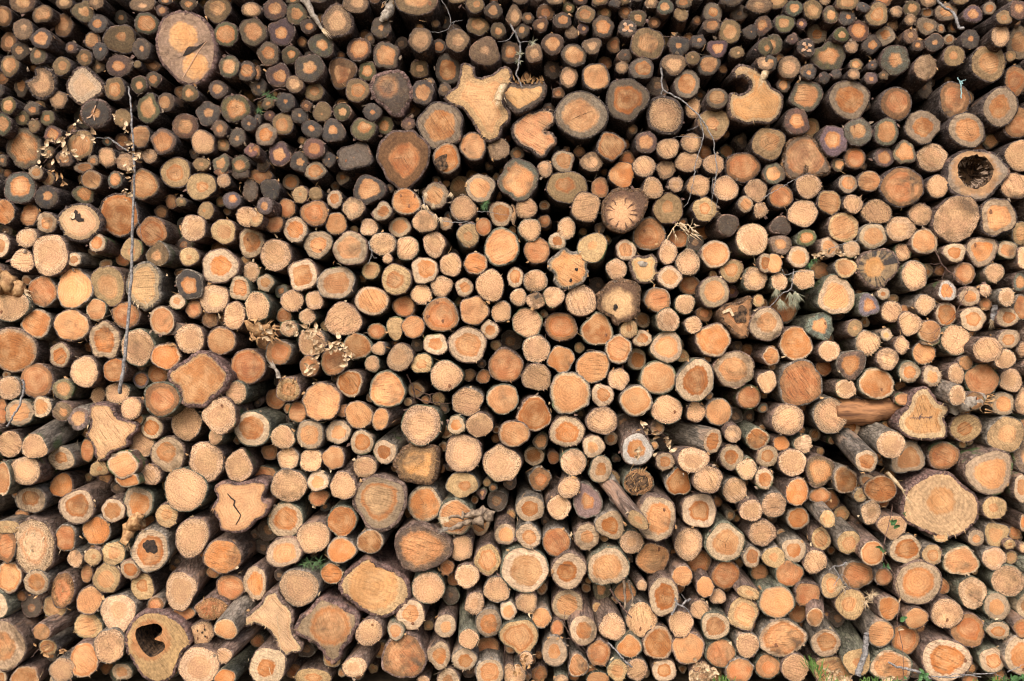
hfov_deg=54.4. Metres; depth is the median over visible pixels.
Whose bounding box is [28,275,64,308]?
log
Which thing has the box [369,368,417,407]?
log
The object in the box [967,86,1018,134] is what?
log
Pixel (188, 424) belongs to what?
log
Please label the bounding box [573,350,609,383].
log
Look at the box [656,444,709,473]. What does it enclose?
log
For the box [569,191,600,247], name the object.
log
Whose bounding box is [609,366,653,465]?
log
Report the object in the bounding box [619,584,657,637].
log
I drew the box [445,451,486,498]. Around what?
log
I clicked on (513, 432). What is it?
log
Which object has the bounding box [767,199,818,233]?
log
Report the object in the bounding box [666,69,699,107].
log
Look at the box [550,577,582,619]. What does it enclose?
log
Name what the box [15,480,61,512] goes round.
log
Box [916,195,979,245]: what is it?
log
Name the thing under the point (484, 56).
log
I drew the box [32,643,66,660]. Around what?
dry twig
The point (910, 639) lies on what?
log
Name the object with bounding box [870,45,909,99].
log
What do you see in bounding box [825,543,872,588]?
log
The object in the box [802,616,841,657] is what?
log
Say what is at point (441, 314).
log
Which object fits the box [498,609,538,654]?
log
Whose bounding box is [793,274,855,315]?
log
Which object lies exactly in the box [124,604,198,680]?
log
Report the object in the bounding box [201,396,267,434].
log
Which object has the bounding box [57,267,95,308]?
log
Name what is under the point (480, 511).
driftwood piece
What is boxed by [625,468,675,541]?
log
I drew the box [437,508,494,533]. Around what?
driftwood piece
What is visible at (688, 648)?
log
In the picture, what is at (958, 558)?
log
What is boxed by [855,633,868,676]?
broken branch
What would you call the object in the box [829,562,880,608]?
bare branch
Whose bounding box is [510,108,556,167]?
log
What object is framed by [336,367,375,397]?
log
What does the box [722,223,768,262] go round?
log
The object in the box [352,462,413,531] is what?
log
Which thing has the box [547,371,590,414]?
log
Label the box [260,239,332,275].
log
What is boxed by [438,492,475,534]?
log
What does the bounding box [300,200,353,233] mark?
log
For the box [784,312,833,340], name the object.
log
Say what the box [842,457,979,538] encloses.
log
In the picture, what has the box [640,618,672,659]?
log
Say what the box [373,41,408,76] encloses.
log
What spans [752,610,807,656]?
log
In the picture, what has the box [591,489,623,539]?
log
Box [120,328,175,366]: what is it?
log
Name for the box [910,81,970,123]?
log
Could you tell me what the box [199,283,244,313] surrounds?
log
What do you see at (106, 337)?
log
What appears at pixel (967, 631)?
log
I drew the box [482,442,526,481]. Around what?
log
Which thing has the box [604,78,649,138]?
log
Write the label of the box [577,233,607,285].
log
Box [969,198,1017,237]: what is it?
log
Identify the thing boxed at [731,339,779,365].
log
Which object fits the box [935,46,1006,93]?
log
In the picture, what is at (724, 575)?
log
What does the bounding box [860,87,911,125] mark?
log
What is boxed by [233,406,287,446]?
log
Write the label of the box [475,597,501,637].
log
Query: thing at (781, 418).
log
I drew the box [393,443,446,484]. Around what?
log
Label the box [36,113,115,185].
leafy twig
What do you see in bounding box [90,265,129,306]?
log
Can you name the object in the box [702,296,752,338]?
log
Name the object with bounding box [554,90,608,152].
log
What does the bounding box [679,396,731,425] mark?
log
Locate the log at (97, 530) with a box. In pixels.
[82,513,128,544]
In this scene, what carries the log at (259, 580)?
on the stacked logs at (760, 34)
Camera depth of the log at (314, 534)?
6.19 m
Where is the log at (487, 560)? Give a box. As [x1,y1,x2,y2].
[473,510,501,575]
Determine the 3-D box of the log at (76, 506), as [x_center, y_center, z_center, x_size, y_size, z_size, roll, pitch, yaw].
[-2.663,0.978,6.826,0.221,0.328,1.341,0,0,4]
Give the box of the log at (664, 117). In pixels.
[642,95,683,142]
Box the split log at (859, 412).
[836,398,901,425]
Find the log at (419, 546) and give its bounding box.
[394,516,453,571]
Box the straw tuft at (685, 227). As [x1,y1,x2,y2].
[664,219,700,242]
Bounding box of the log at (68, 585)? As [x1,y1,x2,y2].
[51,566,91,608]
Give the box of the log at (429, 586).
[412,565,446,603]
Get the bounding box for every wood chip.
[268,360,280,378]
[492,82,507,107]
[757,70,769,88]
[988,305,997,330]
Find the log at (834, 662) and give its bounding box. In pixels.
[799,641,851,680]
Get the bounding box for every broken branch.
[119,512,145,553]
[244,318,281,345]
[622,577,633,608]
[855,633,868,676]
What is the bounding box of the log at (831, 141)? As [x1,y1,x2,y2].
[813,125,847,160]
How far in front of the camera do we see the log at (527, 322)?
6.22 m
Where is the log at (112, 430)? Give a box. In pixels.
[83,401,141,461]
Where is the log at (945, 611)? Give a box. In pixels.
[917,593,963,628]
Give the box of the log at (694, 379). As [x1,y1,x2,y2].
[669,357,713,401]
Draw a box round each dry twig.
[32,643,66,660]
[269,616,280,679]
[406,374,451,406]
[420,192,510,223]
[436,0,461,32]
[504,642,542,680]
[564,611,587,674]
[607,642,632,667]
[609,589,631,617]
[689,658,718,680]
[762,172,809,198]
[768,257,819,310]
[811,240,856,258]
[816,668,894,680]
[921,222,967,337]
[931,664,1023,678]
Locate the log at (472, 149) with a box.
[458,132,486,173]
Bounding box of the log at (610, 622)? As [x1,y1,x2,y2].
[588,583,625,640]
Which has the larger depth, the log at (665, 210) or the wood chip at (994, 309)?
the log at (665, 210)
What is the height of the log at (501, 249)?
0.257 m
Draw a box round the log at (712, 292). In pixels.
[670,276,729,309]
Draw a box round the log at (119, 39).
[102,24,143,62]
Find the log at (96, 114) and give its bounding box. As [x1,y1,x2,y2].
[80,98,129,137]
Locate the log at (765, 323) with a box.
[743,306,783,340]
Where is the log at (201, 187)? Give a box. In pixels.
[186,172,227,204]
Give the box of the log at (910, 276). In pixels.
[882,260,926,294]
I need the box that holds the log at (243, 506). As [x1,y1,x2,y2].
[210,474,279,533]
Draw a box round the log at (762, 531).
[728,502,776,546]
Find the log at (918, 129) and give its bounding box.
[889,110,940,149]
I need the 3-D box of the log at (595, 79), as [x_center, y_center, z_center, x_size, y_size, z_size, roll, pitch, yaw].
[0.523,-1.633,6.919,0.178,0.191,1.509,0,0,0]
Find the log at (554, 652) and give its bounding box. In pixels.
[541,620,567,666]
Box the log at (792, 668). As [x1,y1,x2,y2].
[779,650,808,680]
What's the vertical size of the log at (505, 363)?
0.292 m
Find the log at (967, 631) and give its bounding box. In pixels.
[942,601,985,647]
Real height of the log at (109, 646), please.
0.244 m
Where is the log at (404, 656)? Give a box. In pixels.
[381,624,433,678]
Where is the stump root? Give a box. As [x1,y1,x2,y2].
[379,0,395,21]
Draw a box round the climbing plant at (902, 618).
[875,505,906,676]
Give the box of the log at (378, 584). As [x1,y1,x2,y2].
[338,518,414,617]
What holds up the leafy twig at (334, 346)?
on the stacked logs at (760, 34)
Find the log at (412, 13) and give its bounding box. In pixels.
[394,0,445,43]
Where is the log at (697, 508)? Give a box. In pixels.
[652,467,716,527]
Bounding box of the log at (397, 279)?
[381,263,416,295]
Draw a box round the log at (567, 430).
[549,412,585,447]
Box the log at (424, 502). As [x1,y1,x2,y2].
[407,464,454,521]
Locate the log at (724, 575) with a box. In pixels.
[702,546,740,589]
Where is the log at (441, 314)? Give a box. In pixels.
[423,297,469,333]
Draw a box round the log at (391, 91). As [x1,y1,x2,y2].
[369,69,412,120]
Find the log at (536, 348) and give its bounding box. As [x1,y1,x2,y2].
[522,333,550,362]
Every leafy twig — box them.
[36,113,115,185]
[255,321,354,375]
[634,421,676,459]
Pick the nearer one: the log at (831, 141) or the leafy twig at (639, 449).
the leafy twig at (639, 449)
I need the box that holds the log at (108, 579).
[92,562,130,592]
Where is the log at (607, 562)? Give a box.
[584,539,629,585]
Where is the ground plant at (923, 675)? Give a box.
[898,668,1023,680]
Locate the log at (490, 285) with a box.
[475,268,507,305]
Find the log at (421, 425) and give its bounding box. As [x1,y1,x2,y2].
[401,404,456,445]
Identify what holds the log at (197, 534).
on the stacked logs at (760, 34)
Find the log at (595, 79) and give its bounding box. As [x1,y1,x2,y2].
[577,63,609,101]
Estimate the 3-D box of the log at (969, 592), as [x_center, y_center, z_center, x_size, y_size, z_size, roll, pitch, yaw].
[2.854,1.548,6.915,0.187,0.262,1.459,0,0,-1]
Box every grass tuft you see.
[707,675,735,680]
[800,653,832,680]
[835,674,902,680]
[972,675,1011,680]
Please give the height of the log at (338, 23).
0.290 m
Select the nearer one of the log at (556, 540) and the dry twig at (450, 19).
the dry twig at (450, 19)
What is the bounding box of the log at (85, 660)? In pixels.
[68,637,104,677]
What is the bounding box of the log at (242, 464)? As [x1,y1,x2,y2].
[225,446,277,482]
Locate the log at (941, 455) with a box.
[918,440,959,469]
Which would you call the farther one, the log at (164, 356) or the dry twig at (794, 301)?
the log at (164, 356)
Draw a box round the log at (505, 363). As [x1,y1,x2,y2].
[488,345,523,381]
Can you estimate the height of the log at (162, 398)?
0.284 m
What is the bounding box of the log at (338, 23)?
[321,2,358,59]
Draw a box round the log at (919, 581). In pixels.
[872,554,942,604]
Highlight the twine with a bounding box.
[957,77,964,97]
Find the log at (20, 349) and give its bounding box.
[0,327,50,372]
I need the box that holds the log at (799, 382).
[754,358,822,405]
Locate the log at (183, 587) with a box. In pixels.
[166,555,210,611]
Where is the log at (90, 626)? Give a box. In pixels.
[74,610,105,638]
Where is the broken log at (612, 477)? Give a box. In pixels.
[608,474,624,506]
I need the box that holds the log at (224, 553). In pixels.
[202,518,262,574]
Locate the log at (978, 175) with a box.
[923,149,1009,201]
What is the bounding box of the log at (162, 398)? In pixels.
[144,381,185,417]
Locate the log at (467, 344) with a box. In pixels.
[447,326,488,362]
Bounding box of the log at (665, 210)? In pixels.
[644,192,682,229]
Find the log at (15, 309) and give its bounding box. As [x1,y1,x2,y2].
[0,293,65,321]
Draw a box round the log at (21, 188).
[4,171,59,212]
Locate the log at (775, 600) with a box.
[741,564,794,619]
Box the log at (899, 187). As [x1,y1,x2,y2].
[861,166,923,211]
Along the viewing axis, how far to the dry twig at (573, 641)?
6.16 m
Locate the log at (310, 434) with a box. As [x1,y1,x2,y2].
[296,419,334,449]
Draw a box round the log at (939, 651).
[873,581,972,680]
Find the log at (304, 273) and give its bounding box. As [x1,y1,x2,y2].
[287,258,327,293]
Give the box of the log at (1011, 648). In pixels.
[984,631,1023,675]
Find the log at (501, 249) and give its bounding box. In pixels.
[484,227,519,277]
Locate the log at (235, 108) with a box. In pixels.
[220,94,263,140]
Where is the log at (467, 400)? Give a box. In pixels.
[452,382,488,415]
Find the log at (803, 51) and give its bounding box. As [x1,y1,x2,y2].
[789,38,814,66]
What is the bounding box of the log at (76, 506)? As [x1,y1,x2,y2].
[58,479,114,524]
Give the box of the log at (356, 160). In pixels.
[337,142,389,184]
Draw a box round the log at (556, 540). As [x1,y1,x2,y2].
[540,516,570,556]
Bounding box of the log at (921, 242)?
[886,228,937,257]
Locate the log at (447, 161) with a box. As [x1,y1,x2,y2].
[433,142,462,181]
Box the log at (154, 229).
[136,216,181,246]
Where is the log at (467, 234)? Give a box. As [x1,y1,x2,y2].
[456,223,479,259]
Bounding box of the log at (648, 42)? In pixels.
[629,27,664,76]
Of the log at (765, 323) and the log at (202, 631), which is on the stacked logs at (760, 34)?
the log at (765, 323)
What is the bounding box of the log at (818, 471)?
[798,451,834,488]
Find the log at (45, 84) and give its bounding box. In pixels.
[25,65,67,105]
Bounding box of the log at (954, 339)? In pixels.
[933,324,970,357]
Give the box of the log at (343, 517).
[326,498,360,536]
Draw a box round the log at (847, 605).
[797,562,865,620]
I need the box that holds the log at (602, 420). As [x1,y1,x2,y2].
[581,399,617,434]
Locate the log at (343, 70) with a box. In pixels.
[329,57,366,119]
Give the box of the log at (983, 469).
[944,443,1012,495]
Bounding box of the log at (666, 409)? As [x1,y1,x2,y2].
[645,394,682,423]
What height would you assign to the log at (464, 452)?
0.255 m
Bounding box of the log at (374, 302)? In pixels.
[354,286,397,322]
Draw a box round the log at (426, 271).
[411,257,443,287]
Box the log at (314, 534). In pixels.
[296,508,335,553]
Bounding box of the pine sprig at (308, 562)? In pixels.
[298,556,324,569]
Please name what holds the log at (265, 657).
on the stacked logs at (760, 34)
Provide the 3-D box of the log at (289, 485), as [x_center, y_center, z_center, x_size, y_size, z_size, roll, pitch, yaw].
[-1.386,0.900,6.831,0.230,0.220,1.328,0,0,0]
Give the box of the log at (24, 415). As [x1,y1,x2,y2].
[4,398,53,426]
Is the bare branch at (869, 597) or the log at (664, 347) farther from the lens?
the log at (664, 347)
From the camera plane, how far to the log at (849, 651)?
6.20 m
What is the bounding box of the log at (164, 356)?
[150,342,190,370]
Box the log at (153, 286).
[126,261,178,311]
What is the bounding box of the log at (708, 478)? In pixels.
[689,461,722,493]
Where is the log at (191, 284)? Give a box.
[176,269,227,301]
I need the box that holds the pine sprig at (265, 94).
[254,88,284,114]
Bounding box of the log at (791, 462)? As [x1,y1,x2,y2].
[769,447,806,476]
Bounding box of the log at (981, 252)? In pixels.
[937,237,998,267]
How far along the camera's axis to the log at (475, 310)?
6.17 m
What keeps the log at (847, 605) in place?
on the log at (849, 651)
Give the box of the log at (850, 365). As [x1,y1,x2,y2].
[826,350,865,380]
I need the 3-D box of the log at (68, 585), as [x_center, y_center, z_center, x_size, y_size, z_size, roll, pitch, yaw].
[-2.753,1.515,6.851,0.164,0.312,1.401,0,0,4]
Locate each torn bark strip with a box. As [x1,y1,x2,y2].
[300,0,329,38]
[885,471,911,503]
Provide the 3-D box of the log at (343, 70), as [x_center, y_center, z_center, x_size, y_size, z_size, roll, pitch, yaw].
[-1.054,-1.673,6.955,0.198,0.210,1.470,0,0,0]
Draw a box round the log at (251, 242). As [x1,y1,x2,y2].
[239,228,286,261]
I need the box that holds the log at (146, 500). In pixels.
[123,482,166,519]
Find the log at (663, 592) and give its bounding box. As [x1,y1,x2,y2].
[646,567,678,616]
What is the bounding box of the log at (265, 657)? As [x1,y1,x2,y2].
[248,635,298,680]
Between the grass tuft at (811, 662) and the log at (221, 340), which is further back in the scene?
the log at (221, 340)
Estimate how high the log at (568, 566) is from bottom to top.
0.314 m
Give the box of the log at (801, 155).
[769,134,830,188]
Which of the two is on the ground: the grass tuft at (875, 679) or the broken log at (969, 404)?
the grass tuft at (875, 679)
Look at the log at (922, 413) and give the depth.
6.16 m
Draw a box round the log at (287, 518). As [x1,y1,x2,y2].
[267,491,316,535]
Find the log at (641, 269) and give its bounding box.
[624,254,657,283]
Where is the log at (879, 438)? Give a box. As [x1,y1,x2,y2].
[858,422,905,458]
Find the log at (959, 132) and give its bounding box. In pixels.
[931,112,984,154]
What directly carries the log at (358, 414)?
on the stacked logs at (760, 34)
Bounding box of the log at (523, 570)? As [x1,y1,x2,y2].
[500,494,548,592]
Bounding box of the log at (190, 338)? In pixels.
[174,322,232,356]
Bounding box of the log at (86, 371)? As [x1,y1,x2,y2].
[70,355,125,387]
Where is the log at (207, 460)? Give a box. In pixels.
[189,441,244,481]
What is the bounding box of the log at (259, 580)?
[242,556,277,599]
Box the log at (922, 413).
[886,386,949,440]
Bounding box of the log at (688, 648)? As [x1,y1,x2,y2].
[660,617,704,664]
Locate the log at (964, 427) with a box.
[943,413,981,442]
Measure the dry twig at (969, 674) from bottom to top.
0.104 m
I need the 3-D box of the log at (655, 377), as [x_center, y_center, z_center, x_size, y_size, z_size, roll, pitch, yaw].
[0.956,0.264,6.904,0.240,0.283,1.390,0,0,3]
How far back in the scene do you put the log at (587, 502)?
6.22 m
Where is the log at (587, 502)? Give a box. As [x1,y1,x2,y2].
[573,470,602,518]
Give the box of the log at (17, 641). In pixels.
[0,610,44,671]
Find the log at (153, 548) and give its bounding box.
[130,506,209,572]
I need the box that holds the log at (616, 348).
[601,334,631,364]
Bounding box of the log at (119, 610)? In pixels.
[100,587,148,631]
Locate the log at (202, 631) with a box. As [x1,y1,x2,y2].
[191,617,217,643]
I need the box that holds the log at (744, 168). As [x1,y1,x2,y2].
[709,152,760,189]
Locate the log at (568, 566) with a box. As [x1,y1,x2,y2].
[549,515,586,589]
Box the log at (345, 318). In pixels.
[324,301,384,334]
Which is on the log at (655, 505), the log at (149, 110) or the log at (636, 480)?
the log at (636, 480)
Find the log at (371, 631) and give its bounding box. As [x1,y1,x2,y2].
[355,614,389,645]
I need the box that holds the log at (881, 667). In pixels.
[856,628,912,680]
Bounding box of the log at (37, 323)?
[20,308,58,341]
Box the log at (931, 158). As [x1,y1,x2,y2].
[907,143,948,178]
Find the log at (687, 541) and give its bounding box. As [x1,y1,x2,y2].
[670,512,702,560]
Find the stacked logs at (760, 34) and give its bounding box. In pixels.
[0,0,1023,680]
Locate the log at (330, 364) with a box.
[321,347,364,375]
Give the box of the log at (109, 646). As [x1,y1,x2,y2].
[93,627,125,663]
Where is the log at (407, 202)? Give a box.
[392,187,425,223]
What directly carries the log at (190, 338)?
on the stacked logs at (760, 34)
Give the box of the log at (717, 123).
[678,110,729,147]
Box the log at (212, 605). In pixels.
[194,587,232,620]
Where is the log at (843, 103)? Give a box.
[808,80,869,129]
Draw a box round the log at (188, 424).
[171,407,210,440]
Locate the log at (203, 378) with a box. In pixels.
[167,350,236,408]
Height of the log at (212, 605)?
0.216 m
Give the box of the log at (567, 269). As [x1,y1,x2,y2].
[545,247,588,293]
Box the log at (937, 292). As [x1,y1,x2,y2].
[900,280,956,302]
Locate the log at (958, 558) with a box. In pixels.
[906,526,979,576]
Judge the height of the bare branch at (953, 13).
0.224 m
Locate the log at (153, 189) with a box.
[130,168,200,216]
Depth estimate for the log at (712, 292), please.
6.22 m
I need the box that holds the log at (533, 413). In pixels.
[511,387,551,431]
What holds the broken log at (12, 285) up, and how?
on the log at (15, 309)
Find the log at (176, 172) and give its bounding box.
[160,157,198,193]
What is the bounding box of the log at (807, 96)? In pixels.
[770,80,822,127]
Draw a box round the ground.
[43,643,1022,680]
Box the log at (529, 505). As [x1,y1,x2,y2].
[515,473,544,521]
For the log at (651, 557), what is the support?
on the log at (663, 592)
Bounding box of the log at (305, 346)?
[298,330,347,357]
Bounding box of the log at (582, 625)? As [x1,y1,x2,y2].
[567,585,596,645]
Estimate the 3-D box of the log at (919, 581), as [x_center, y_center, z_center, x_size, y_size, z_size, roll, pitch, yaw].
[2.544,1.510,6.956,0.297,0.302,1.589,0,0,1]
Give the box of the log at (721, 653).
[680,594,736,667]
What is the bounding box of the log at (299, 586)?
[278,549,329,606]
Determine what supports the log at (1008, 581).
on the stacked logs at (760, 34)
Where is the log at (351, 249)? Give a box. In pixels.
[332,230,386,272]
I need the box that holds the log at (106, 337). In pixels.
[89,320,133,358]
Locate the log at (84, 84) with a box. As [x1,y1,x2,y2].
[66,66,156,130]
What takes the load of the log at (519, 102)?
on the stacked logs at (760, 34)
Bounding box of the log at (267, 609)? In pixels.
[244,553,322,655]
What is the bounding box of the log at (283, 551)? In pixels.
[265,506,320,567]
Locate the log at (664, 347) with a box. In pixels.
[640,332,681,362]
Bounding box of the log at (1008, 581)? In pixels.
[971,563,1023,596]
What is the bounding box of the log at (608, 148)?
[588,131,626,168]
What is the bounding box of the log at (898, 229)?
[878,216,916,247]
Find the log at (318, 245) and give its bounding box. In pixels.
[304,231,355,271]
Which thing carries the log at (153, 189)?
on the stacked logs at (760, 34)
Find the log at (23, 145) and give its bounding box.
[6,128,78,183]
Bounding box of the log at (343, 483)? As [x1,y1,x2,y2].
[330,453,361,499]
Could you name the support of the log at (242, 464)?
on the stacked logs at (760, 34)
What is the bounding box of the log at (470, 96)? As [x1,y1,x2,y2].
[444,62,513,161]
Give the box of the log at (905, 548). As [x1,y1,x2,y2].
[862,523,921,563]
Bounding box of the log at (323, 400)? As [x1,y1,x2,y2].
[302,380,366,420]
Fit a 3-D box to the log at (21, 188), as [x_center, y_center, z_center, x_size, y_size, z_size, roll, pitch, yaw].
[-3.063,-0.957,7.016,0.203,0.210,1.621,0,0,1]
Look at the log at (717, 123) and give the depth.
6.17 m
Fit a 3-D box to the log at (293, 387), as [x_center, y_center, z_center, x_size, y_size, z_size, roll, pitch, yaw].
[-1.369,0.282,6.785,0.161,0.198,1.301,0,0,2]
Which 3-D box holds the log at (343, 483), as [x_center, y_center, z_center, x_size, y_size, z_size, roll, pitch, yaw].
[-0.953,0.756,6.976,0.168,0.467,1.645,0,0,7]
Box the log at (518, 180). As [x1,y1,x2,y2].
[497,158,540,218]
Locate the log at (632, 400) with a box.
[612,383,652,416]
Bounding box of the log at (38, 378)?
[20,363,70,398]
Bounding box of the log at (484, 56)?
[469,36,501,76]
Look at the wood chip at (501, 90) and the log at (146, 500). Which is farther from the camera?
the log at (146, 500)
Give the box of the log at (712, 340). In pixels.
[679,322,730,357]
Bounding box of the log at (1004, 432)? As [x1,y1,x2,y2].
[973,414,1023,452]
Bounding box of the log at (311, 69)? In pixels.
[295,54,341,100]
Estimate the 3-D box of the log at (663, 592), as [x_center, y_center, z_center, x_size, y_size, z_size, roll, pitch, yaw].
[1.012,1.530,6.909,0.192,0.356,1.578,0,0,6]
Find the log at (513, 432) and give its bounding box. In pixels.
[498,417,533,447]
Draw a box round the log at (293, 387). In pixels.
[276,373,330,401]
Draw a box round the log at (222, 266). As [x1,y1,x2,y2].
[202,248,244,285]
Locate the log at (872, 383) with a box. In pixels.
[853,367,894,399]
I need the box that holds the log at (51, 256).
[32,234,96,278]
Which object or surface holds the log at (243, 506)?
on the stacked logs at (760, 34)
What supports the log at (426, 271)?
on the stacked logs at (760, 34)
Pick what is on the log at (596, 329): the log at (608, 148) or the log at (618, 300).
the log at (618, 300)
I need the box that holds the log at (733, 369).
[709,350,754,388]
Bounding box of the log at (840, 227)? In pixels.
[786,212,858,243]
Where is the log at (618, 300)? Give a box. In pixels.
[594,278,641,325]
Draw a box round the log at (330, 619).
[294,583,367,664]
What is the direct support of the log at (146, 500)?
on the stacked logs at (760, 34)
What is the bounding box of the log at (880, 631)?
[851,607,894,647]
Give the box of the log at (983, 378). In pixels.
[959,363,1000,395]
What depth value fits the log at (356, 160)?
6.22 m
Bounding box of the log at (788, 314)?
[762,291,797,323]
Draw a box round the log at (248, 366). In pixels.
[230,348,299,384]
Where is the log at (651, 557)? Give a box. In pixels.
[634,536,669,573]
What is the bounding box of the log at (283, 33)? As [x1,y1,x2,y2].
[268,18,304,55]
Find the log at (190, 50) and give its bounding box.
[155,10,237,106]
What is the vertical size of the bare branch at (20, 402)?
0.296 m
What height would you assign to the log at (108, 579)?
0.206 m
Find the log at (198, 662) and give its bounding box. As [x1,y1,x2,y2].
[178,635,249,680]
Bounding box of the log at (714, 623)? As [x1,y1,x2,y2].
[697,597,729,639]
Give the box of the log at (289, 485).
[270,467,311,501]
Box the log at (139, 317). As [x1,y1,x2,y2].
[111,302,151,329]
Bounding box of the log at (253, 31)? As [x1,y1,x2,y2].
[239,17,270,54]
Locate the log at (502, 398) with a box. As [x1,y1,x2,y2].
[486,379,518,414]
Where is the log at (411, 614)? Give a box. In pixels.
[396,594,430,629]
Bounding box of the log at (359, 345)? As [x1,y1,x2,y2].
[344,333,387,364]
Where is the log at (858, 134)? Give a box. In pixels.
[842,118,872,148]
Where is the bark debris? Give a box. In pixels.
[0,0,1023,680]
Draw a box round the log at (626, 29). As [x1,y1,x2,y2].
[616,19,636,50]
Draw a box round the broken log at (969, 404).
[944,392,998,414]
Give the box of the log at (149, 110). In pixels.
[136,92,174,129]
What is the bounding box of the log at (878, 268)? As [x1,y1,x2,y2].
[846,248,900,291]
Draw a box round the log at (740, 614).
[720,588,758,631]
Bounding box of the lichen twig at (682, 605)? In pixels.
[671,594,690,614]
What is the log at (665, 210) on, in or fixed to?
on the stacked logs at (760, 34)
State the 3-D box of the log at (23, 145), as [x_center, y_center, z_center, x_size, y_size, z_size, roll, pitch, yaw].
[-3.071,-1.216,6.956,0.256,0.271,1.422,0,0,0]
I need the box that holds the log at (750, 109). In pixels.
[712,64,783,153]
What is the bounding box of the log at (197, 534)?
[175,508,225,558]
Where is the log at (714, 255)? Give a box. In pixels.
[695,240,730,279]
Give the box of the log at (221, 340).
[207,326,257,355]
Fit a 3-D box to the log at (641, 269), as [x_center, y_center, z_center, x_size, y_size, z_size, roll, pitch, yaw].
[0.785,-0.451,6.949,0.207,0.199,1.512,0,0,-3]
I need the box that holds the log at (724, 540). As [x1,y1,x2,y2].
[698,507,744,561]
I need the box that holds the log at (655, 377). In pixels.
[629,360,675,394]
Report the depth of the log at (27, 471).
6.07 m
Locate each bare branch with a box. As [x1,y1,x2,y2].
[6,379,25,426]
[498,23,537,87]
[660,68,717,206]
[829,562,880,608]
[888,661,931,678]
[936,0,964,29]
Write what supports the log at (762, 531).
on the stacked logs at (760, 34)
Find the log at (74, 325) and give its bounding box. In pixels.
[52,309,99,341]
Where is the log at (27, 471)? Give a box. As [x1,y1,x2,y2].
[11,453,92,485]
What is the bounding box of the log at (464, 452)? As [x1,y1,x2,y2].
[445,431,487,472]
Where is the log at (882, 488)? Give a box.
[823,450,896,502]
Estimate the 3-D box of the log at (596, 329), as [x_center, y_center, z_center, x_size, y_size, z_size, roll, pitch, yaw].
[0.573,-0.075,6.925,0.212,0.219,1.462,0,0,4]
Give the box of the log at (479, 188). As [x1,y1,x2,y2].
[465,173,498,221]
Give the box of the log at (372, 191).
[353,174,393,209]
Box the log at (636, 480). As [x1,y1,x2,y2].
[608,451,653,495]
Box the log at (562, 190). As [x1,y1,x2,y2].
[541,171,587,221]
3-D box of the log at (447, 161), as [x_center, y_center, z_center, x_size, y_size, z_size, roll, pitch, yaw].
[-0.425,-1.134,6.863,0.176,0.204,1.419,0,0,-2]
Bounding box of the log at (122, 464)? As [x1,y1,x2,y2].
[107,449,151,479]
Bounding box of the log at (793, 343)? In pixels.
[738,325,813,360]
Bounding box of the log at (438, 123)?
[416,101,469,176]
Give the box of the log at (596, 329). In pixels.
[579,311,613,345]
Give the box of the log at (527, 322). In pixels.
[512,307,544,338]
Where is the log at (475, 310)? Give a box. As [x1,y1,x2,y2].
[460,295,492,325]
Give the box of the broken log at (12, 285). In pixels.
[0,270,32,298]
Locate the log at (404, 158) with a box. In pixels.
[376,130,434,200]
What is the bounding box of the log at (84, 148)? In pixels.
[66,130,106,162]
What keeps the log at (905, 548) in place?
on the log at (919, 581)
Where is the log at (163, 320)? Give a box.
[149,306,203,335]
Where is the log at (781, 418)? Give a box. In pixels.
[754,399,804,434]
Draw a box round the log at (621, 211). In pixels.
[590,187,648,237]
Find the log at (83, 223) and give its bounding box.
[57,203,124,244]
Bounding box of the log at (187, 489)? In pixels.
[164,466,219,511]
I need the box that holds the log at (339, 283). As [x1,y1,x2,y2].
[316,266,366,301]
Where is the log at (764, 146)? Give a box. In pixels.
[741,127,785,167]
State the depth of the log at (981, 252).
6.21 m
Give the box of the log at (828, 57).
[803,41,845,81]
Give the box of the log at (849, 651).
[833,619,870,676]
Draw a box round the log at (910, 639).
[889,619,919,654]
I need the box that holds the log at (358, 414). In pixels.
[344,400,396,430]
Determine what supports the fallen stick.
on the stacked logs at (760, 34)
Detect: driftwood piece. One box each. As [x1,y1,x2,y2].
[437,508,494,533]
[439,505,486,523]
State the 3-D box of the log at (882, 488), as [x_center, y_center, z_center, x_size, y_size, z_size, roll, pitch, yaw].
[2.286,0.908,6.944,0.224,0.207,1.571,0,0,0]
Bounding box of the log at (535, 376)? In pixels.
[519,361,550,390]
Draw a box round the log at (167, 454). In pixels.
[150,435,199,472]
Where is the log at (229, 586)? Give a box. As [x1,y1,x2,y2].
[216,553,265,600]
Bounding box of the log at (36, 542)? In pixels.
[14,504,69,573]
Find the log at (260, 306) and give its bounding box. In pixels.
[244,291,281,323]
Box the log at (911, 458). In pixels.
[833,438,924,472]
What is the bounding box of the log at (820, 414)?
[769,394,847,433]
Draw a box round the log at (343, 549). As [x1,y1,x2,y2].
[327,518,365,563]
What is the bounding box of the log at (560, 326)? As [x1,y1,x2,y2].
[544,312,577,341]
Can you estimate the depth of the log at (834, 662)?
6.26 m
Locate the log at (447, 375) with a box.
[430,360,476,390]
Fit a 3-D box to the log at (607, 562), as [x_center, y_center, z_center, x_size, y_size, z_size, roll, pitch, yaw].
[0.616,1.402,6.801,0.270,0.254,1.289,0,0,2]
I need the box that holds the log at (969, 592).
[939,569,987,609]
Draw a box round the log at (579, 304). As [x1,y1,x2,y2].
[561,285,596,328]
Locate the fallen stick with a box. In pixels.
[97,86,141,393]
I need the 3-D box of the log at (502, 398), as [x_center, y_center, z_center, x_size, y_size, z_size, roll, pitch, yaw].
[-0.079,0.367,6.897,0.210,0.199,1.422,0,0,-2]
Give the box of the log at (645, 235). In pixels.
[614,217,665,255]
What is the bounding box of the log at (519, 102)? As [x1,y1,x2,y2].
[499,74,546,128]
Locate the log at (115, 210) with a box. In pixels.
[99,193,155,240]

